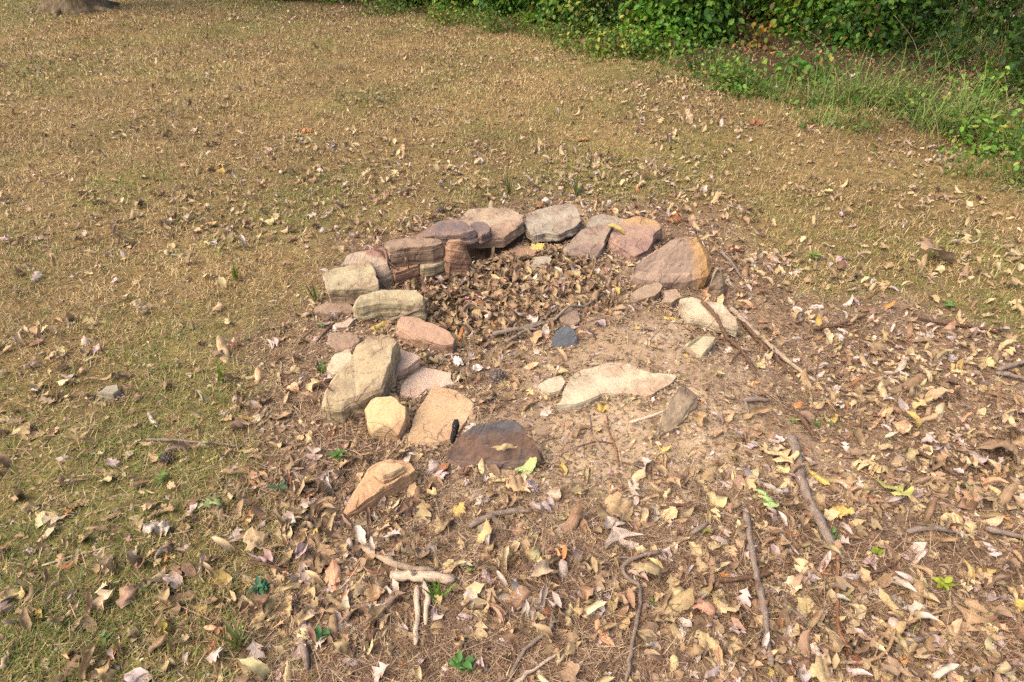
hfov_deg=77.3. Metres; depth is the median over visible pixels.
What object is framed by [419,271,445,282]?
stone
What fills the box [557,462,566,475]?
fallen leaf
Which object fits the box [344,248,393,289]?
stone
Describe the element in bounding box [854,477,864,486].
fallen leaf
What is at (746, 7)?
shrub
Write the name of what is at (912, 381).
fallen leaf
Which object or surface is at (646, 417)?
stick
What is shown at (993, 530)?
stick
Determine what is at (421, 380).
stone
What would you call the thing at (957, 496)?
fallen leaf
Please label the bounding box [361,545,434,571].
stick
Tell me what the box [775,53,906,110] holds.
grass clump
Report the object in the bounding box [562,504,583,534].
fallen leaf
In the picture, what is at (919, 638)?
stick
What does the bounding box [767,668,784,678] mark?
fallen leaf
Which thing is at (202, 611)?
fallen leaf
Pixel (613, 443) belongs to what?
twig
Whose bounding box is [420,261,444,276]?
stone
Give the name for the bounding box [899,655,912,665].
fallen leaf
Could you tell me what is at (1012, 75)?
plant
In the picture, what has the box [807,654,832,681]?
fallen leaf
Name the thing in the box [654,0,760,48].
shrub
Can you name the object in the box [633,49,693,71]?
grass clump
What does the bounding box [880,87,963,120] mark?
plant
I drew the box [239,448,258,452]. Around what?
fallen leaf
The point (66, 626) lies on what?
grass
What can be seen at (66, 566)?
fallen leaf
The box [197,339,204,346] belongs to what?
fallen leaf
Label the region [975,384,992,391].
fallen leaf
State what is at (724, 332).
stick
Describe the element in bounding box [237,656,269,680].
fallen leaf
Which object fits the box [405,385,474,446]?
stone
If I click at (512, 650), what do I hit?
fallen leaf
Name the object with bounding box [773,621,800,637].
fallen leaf
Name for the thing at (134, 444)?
fallen leaf
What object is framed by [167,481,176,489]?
fallen leaf
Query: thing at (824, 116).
grass clump
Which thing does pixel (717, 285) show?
stone
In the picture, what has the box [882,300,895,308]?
fallen leaf
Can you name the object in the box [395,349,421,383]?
stone
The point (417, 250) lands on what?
stone
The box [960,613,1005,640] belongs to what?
fallen leaf
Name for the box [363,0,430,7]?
shrub
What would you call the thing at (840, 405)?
fallen leaf
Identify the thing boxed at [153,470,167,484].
weed
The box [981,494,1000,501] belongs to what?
fallen leaf
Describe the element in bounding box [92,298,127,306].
twig
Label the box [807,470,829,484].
fallen leaf
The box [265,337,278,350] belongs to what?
fallen leaf
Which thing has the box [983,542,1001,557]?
fallen leaf
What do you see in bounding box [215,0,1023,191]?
groundcover
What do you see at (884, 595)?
fallen leaf
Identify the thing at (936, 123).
dry stalk
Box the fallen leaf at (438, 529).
[428,513,449,535]
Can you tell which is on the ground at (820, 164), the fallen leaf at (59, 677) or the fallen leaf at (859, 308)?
the fallen leaf at (59, 677)
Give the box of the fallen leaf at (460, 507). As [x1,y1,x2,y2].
[453,502,465,516]
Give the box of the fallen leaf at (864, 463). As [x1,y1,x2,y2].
[851,458,879,470]
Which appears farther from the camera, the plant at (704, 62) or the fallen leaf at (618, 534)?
the plant at (704, 62)
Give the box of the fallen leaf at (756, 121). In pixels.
[748,118,762,125]
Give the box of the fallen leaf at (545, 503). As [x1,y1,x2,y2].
[529,495,554,514]
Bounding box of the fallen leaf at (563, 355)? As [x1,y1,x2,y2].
[558,349,566,362]
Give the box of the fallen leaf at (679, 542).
[663,537,689,547]
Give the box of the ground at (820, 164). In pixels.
[0,0,1023,681]
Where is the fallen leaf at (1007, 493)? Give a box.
[996,482,1018,506]
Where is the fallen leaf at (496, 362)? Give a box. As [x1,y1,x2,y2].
[492,357,505,368]
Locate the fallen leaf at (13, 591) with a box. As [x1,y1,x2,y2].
[0,588,20,601]
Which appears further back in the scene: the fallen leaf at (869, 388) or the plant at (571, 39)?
the plant at (571, 39)
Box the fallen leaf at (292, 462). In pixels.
[284,453,294,470]
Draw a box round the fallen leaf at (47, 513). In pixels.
[35,510,58,516]
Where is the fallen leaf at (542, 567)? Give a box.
[529,559,557,576]
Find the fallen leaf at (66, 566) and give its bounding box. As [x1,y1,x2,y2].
[59,555,88,569]
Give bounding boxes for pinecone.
[159,452,174,463]
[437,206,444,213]
[488,367,504,383]
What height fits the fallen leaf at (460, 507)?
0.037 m
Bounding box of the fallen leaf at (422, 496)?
[420,493,434,503]
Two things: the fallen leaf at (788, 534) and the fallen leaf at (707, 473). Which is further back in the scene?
the fallen leaf at (707, 473)
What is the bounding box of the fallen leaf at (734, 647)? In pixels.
[720,635,744,657]
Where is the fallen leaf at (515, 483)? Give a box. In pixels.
[506,473,528,490]
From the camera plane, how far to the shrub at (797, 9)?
8.18 m
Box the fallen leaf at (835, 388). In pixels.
[831,385,840,391]
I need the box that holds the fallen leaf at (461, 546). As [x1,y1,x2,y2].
[456,536,465,548]
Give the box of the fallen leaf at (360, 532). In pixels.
[354,524,365,544]
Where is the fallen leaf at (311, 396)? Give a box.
[300,391,315,403]
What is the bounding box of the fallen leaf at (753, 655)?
[744,648,764,661]
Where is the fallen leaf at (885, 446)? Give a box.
[879,443,893,449]
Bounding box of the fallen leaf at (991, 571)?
[977,566,999,573]
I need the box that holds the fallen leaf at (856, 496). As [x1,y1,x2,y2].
[845,487,867,508]
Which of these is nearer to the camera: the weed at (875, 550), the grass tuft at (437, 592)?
the grass tuft at (437, 592)
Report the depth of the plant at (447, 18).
9.53 m
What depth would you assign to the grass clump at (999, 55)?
6.55 m
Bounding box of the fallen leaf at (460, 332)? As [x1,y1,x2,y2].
[458,326,463,343]
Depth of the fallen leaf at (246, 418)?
2.33 m
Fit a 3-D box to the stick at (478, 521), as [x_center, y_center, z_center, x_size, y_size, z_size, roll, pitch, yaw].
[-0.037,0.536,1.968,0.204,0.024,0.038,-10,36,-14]
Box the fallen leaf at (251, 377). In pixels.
[241,374,267,379]
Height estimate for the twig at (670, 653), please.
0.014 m
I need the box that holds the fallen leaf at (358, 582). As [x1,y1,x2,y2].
[352,577,361,588]
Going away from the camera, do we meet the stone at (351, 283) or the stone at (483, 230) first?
the stone at (351, 283)
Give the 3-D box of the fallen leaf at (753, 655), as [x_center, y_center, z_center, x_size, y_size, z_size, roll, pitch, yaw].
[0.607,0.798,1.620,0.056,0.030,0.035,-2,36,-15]
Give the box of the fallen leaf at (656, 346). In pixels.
[649,343,664,348]
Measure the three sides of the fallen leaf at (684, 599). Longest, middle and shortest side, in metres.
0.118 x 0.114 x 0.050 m
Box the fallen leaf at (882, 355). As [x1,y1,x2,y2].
[879,351,886,362]
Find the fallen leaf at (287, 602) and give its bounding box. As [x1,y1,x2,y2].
[279,596,292,618]
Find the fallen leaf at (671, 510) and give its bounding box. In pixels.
[656,504,677,523]
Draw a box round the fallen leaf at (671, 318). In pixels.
[663,316,679,321]
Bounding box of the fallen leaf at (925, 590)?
[924,587,939,600]
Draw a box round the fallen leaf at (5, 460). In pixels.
[0,451,11,468]
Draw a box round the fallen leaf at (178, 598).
[153,590,197,610]
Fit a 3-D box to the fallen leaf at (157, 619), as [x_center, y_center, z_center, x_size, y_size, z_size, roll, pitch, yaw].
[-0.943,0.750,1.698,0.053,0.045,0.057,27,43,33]
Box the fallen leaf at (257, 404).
[252,398,261,408]
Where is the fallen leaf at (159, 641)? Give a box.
[146,633,165,656]
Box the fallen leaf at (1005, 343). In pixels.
[998,339,1016,350]
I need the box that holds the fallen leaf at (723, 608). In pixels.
[716,596,743,613]
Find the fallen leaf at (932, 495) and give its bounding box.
[927,493,939,500]
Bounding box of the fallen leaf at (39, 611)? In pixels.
[30,608,42,619]
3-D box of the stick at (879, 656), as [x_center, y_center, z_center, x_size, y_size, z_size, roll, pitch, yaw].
[0.990,0.761,1.655,0.474,0.015,0.058,-14,37,-19]
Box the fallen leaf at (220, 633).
[210,628,224,648]
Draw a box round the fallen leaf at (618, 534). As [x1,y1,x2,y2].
[603,514,643,551]
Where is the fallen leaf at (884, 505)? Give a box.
[877,501,891,509]
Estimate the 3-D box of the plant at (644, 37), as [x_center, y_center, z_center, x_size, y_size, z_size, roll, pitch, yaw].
[1.687,-3.664,7.616,0.905,0.563,1.190,-22,41,-28]
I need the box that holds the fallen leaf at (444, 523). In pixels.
[441,514,453,530]
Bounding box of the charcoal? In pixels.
[450,419,459,443]
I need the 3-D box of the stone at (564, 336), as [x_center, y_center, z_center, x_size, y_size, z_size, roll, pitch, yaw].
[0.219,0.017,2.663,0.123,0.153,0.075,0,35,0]
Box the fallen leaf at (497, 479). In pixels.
[491,476,508,481]
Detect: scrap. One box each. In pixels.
[452,356,463,365]
[473,364,483,371]
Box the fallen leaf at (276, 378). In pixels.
[275,372,280,384]
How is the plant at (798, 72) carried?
on the ground at (820, 164)
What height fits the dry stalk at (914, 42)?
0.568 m
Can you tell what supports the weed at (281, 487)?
on the ground at (820, 164)
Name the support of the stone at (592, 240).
on the ground at (820, 164)
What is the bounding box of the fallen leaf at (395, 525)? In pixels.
[381,517,404,538]
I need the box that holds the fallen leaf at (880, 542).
[872,539,888,548]
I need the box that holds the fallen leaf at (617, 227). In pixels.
[607,223,625,234]
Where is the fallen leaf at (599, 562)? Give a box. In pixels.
[588,559,603,564]
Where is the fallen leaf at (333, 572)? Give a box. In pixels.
[323,559,341,595]
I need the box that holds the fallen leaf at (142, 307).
[130,299,154,313]
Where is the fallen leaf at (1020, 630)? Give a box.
[1007,614,1023,639]
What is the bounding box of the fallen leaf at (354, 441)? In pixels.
[350,435,359,448]
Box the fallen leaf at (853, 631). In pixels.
[846,627,878,646]
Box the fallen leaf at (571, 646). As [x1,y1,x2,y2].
[564,625,580,657]
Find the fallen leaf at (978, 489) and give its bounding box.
[967,476,990,497]
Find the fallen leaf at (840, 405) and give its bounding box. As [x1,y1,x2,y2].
[831,400,844,407]
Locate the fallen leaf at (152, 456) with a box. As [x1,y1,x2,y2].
[148,453,158,462]
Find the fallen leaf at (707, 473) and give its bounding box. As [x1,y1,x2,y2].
[701,467,715,482]
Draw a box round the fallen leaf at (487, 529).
[475,517,491,543]
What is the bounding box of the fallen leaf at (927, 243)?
[918,236,958,263]
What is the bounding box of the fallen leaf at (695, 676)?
[690,671,699,681]
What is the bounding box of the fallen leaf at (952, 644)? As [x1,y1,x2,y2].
[946,641,959,651]
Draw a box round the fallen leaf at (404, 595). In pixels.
[398,584,409,599]
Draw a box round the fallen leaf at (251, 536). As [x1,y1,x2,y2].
[243,527,268,550]
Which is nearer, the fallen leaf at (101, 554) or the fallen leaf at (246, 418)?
the fallen leaf at (101, 554)
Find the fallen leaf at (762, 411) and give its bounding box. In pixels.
[753,407,771,414]
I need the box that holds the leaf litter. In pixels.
[0,0,1023,681]
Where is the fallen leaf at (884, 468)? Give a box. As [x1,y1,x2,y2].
[868,459,890,474]
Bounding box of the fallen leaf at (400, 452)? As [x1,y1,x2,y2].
[392,443,409,458]
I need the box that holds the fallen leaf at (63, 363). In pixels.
[56,356,66,372]
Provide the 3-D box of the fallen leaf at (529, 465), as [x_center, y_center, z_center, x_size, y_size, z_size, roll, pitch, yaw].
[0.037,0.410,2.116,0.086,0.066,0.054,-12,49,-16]
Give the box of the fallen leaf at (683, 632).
[678,621,688,635]
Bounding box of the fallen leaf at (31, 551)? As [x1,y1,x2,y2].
[22,547,36,553]
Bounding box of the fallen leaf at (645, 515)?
[638,504,648,521]
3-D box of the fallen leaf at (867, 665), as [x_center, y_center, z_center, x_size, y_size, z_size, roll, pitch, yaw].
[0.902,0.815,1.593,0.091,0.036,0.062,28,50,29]
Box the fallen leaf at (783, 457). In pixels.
[756,443,798,463]
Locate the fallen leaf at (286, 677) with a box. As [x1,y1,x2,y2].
[283,658,292,681]
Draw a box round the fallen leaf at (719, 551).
[715,550,729,562]
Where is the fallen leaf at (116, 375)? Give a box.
[110,372,119,377]
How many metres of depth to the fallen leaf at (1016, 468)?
2.14 m
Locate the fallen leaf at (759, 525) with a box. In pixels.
[753,521,769,535]
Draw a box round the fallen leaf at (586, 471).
[583,467,588,482]
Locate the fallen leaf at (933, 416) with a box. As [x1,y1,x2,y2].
[909,412,938,423]
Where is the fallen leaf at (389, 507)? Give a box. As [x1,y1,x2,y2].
[377,496,397,512]
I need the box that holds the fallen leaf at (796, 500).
[791,497,807,505]
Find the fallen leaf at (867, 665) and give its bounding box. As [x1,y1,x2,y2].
[859,656,893,681]
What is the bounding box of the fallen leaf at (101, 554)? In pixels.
[96,548,115,572]
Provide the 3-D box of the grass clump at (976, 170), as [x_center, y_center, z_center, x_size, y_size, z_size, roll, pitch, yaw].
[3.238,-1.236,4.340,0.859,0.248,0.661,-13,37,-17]
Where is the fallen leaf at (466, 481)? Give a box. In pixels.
[464,479,470,490]
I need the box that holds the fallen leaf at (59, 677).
[47,673,67,681]
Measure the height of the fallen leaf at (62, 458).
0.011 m
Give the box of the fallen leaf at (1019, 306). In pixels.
[1016,300,1023,314]
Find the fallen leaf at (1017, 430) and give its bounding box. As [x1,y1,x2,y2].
[997,423,1023,434]
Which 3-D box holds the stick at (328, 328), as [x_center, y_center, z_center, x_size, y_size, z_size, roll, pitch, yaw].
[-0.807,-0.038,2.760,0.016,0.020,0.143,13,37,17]
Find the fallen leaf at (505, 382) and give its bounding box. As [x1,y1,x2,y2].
[497,378,510,389]
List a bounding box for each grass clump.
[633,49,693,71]
[678,43,747,83]
[727,67,810,102]
[766,68,839,114]
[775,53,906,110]
[780,90,880,131]
[804,41,943,114]
[823,80,913,136]
[859,37,988,112]
[872,74,1018,143]
[905,143,1022,189]
[910,54,1023,123]
[921,6,1023,72]
[930,93,1023,161]
[972,154,1023,195]
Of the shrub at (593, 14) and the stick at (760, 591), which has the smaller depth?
the stick at (760, 591)
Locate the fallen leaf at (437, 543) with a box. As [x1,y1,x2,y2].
[423,536,449,548]
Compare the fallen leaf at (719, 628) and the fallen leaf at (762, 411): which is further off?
the fallen leaf at (762, 411)
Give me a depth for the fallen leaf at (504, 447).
2.11 m
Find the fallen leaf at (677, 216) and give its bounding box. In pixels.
[666,210,680,222]
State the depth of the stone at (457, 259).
3.14 m
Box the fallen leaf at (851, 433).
[846,429,854,438]
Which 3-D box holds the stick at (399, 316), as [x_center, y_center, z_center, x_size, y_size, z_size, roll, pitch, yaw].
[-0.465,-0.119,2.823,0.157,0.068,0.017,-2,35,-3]
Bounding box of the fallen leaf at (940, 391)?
[919,386,953,400]
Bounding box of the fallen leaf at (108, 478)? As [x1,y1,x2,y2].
[97,475,114,483]
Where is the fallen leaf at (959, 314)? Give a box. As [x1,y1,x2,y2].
[957,309,964,323]
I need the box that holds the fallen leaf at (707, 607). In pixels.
[691,598,716,618]
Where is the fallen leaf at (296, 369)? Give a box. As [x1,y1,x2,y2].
[290,364,300,372]
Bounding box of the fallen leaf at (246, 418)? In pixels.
[238,415,253,420]
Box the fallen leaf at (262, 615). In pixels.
[249,584,284,625]
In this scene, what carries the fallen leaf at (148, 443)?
on the ground at (820, 164)
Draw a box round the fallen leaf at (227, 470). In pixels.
[220,465,250,473]
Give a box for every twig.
[42,545,112,565]
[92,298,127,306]
[183,479,225,538]
[192,627,248,642]
[260,458,312,468]
[341,582,359,615]
[374,568,436,624]
[416,617,476,662]
[566,440,612,450]
[585,408,604,448]
[606,415,619,466]
[612,460,669,477]
[652,630,693,671]
[819,445,877,480]
[822,602,872,635]
[995,507,1023,514]
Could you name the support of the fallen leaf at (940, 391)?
on the ground at (820, 164)
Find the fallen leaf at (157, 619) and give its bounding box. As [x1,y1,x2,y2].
[150,613,168,632]
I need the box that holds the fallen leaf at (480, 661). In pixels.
[473,655,487,670]
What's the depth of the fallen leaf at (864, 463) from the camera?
2.16 m
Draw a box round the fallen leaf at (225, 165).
[217,161,229,173]
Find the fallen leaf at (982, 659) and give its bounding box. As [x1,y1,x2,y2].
[977,658,991,676]
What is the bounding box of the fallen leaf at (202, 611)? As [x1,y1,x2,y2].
[196,604,208,614]
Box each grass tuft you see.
[211,610,251,650]
[213,362,227,382]
[226,260,240,280]
[304,282,325,302]
[312,357,327,373]
[421,577,455,600]
[503,167,518,194]
[567,172,583,196]
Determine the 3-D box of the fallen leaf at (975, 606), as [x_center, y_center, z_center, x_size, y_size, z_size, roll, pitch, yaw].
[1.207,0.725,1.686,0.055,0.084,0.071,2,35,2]
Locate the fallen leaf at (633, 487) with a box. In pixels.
[624,478,638,496]
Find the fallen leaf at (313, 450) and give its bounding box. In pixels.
[301,446,321,464]
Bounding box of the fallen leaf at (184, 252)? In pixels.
[179,250,192,256]
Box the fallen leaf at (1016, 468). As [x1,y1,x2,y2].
[1009,462,1023,470]
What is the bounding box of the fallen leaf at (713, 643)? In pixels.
[695,629,720,651]
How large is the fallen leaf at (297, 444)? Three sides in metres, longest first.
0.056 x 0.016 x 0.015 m
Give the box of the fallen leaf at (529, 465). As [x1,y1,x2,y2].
[514,457,536,474]
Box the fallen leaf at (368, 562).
[363,558,381,568]
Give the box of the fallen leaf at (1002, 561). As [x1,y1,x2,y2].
[999,558,1021,569]
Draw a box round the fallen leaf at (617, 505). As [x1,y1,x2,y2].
[603,491,631,521]
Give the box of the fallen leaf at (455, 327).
[448,325,457,330]
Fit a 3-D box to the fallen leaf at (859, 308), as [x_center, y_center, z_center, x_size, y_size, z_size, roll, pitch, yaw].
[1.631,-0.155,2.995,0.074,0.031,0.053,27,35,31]
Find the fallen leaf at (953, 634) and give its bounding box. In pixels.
[945,625,975,642]
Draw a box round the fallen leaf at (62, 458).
[55,455,73,460]
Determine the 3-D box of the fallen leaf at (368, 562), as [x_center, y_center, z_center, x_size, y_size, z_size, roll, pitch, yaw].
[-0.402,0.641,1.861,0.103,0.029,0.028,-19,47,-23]
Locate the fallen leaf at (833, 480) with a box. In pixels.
[827,478,856,484]
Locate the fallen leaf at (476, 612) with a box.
[465,610,485,620]
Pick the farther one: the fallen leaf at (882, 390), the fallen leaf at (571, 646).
the fallen leaf at (882, 390)
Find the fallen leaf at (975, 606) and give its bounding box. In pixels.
[954,597,991,631]
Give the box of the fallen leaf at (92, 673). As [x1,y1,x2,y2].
[89,661,97,677]
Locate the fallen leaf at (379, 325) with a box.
[370,321,385,329]
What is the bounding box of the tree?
[23,0,120,16]
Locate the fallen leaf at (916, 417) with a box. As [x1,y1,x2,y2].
[906,410,921,429]
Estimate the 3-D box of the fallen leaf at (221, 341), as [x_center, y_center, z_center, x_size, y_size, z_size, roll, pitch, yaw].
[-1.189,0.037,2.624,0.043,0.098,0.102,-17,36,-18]
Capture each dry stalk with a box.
[895,16,922,72]
[921,95,938,153]
[936,33,950,86]
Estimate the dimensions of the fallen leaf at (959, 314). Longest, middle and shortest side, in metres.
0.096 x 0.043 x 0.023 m
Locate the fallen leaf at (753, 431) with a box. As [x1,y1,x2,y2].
[743,425,761,438]
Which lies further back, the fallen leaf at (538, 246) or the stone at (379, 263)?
the fallen leaf at (538, 246)
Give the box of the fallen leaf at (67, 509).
[62,503,78,514]
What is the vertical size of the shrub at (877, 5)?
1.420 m
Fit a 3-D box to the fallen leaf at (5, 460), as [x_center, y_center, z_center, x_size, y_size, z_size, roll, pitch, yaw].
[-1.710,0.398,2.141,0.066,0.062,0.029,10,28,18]
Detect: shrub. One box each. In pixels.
[311,0,369,2]
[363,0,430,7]
[415,0,486,13]
[473,0,536,18]
[506,0,608,26]
[542,0,640,37]
[612,0,725,46]
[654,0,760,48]
[733,0,777,23]
[738,0,853,40]
[812,0,927,53]
[895,0,982,36]
[895,0,1023,70]
[936,0,1023,45]
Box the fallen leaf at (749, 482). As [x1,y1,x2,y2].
[741,478,755,493]
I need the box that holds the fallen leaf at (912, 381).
[893,374,918,391]
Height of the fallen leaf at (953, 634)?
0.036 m
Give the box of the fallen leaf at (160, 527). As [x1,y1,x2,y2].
[142,520,171,537]
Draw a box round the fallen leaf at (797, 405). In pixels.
[792,400,802,408]
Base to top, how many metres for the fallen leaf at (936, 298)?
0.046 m
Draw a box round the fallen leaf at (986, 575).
[975,572,992,589]
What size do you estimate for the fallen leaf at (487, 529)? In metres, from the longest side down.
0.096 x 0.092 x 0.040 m
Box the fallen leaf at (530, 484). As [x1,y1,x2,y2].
[525,479,538,493]
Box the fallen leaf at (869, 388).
[864,382,880,393]
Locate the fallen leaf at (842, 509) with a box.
[829,504,854,518]
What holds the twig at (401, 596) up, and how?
on the ground at (820, 164)
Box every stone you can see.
[97,384,122,401]
[314,302,353,317]
[321,335,400,423]
[322,259,379,303]
[327,332,360,352]
[327,349,351,376]
[335,317,354,331]
[343,459,417,517]
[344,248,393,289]
[352,290,427,321]
[365,396,410,441]
[373,463,405,483]
[384,237,445,267]
[391,264,419,285]
[395,316,455,353]
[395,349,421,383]
[400,367,453,400]
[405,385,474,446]
[414,219,478,244]
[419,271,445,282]
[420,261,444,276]
[444,239,471,282]
[446,420,543,469]
[459,207,523,249]
[470,222,491,243]
[508,245,536,259]
[523,203,582,242]
[527,256,550,269]
[537,375,564,397]
[551,326,578,347]
[556,362,676,412]
[558,307,580,327]
[563,224,612,262]
[586,214,624,242]
[607,216,662,260]
[630,237,710,290]
[630,282,661,304]
[654,385,697,438]
[661,289,680,309]
[678,297,737,336]
[685,336,714,356]
[707,267,726,297]
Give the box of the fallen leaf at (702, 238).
[697,234,711,241]
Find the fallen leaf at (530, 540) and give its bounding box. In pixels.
[518,535,535,546]
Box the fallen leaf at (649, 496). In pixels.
[639,494,659,501]
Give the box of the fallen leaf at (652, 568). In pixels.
[633,562,660,581]
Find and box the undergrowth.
[608,0,1023,98]
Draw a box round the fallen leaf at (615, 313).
[610,310,623,323]
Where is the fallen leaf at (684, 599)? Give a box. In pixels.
[645,588,693,617]
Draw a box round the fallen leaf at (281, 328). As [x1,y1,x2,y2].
[279,322,283,335]
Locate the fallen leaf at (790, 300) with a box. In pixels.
[788,296,793,305]
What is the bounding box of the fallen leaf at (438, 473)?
[424,469,448,481]
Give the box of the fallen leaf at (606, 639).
[597,629,614,648]
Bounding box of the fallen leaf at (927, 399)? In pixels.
[922,394,934,402]
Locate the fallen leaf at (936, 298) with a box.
[928,294,939,302]
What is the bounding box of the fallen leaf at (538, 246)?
[530,243,544,251]
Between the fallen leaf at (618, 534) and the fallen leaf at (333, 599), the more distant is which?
the fallen leaf at (618, 534)
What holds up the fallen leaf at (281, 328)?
on the ground at (820, 164)
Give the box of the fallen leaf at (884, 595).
[877,585,903,618]
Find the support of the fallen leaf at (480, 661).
on the ground at (820, 164)
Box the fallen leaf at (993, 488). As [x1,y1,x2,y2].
[983,477,1001,492]
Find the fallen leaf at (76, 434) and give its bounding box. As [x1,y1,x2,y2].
[65,427,88,442]
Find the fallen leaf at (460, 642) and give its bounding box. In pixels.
[453,633,464,645]
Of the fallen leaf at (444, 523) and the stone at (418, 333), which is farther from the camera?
the stone at (418, 333)
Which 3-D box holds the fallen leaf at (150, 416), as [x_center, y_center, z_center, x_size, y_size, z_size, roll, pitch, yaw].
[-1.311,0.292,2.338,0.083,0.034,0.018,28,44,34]
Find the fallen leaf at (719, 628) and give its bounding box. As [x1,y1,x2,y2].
[708,615,724,637]
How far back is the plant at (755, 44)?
7.63 m
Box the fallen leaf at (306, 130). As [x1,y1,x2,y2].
[301,127,312,132]
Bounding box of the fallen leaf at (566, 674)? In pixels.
[552,658,579,681]
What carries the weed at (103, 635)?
on the ground at (820, 164)
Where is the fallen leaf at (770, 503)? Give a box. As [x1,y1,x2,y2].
[753,489,778,510]
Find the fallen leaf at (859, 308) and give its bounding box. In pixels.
[854,303,868,311]
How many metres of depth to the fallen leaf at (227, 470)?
2.12 m
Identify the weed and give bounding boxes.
[99,628,113,643]
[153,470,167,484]
[248,576,270,595]
[268,479,287,491]
[315,625,329,641]
[326,449,345,459]
[449,650,475,672]
[808,250,820,257]
[831,527,839,539]
[871,546,883,555]
[932,576,954,590]
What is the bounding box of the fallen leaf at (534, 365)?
[524,362,538,369]
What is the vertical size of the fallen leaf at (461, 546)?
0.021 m
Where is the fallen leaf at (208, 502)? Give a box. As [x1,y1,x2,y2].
[198,494,228,509]
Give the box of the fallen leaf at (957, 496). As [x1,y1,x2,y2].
[950,490,977,512]
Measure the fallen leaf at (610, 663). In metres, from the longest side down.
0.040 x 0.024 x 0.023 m
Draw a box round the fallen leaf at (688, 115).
[685,109,692,123]
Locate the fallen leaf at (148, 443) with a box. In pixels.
[140,441,159,445]
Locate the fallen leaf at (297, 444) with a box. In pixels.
[292,442,304,447]
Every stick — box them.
[146,437,239,451]
[246,560,288,570]
[300,639,309,669]
[316,322,334,342]
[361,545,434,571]
[373,248,399,269]
[389,307,423,320]
[390,570,454,584]
[413,585,420,645]
[423,585,430,624]
[468,508,532,527]
[477,589,553,605]
[492,295,561,335]
[508,295,600,340]
[509,611,554,680]
[515,653,560,681]
[542,557,611,618]
[615,550,660,681]
[629,409,667,422]
[660,503,716,515]
[691,522,708,534]
[701,300,756,373]
[701,571,772,584]
[720,250,741,277]
[729,307,815,381]
[741,321,798,381]
[742,397,769,413]
[743,511,773,666]
[779,533,798,554]
[782,602,813,628]
[787,433,834,545]
[796,413,814,437]
[811,314,866,329]
[831,603,958,664]
[834,553,850,654]
[854,562,897,574]
[895,631,939,648]
[904,443,961,479]
[906,524,952,533]
[916,315,999,332]
[985,526,1022,538]
[995,371,1023,380]
[996,359,1023,370]
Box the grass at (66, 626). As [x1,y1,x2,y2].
[0,0,1023,681]
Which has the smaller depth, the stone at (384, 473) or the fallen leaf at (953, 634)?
the fallen leaf at (953, 634)
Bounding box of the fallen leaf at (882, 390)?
[877,379,887,397]
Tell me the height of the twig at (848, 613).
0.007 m
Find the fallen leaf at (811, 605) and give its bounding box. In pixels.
[791,593,813,607]
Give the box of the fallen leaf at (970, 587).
[959,579,972,591]
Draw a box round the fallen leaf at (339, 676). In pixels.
[328,671,353,681]
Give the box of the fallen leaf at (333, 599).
[329,595,350,606]
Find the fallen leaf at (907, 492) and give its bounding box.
[874,478,913,499]
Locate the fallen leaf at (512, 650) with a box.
[508,645,515,659]
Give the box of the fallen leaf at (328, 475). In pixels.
[323,471,331,479]
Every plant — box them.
[344,0,411,16]
[421,0,477,27]
[471,2,530,35]
[541,17,618,50]
[570,13,659,58]
[598,6,709,58]
[675,30,740,75]
[696,52,790,99]
[731,13,795,55]
[761,41,851,92]
[865,18,915,41]
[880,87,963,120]
[920,112,1011,150]
[939,112,1023,163]
[947,56,1023,102]
[957,94,1023,134]
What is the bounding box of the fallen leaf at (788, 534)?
[786,531,802,543]
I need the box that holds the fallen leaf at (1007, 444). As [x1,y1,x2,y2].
[978,439,1017,454]
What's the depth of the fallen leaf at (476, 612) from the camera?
1.70 m
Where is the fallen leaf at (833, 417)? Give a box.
[830,414,837,422]
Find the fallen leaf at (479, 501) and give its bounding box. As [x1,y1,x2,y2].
[475,495,482,504]
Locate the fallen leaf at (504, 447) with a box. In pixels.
[491,443,516,450]
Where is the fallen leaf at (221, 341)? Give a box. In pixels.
[217,335,229,363]
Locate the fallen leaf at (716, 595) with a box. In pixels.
[706,589,725,597]
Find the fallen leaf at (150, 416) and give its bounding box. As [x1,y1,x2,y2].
[147,412,157,426]
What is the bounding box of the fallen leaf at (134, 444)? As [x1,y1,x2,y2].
[126,440,137,450]
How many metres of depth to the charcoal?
2.16 m
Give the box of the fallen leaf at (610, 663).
[606,660,614,669]
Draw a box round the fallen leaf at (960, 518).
[950,510,962,525]
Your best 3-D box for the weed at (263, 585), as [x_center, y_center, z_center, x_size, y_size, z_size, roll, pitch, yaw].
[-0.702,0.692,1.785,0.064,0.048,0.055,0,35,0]
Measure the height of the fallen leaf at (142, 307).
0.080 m
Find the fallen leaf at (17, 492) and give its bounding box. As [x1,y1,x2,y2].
[10,489,23,501]
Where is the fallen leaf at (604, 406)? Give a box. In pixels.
[595,402,608,411]
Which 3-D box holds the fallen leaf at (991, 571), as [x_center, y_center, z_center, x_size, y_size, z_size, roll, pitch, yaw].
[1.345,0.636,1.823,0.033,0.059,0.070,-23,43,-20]
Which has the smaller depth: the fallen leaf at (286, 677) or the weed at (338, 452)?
the fallen leaf at (286, 677)
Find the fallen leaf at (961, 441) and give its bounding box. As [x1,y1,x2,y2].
[959,438,969,445]
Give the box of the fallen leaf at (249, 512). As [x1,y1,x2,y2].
[244,507,251,524]
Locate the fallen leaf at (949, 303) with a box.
[941,300,954,305]
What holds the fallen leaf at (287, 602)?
on the ground at (820, 164)

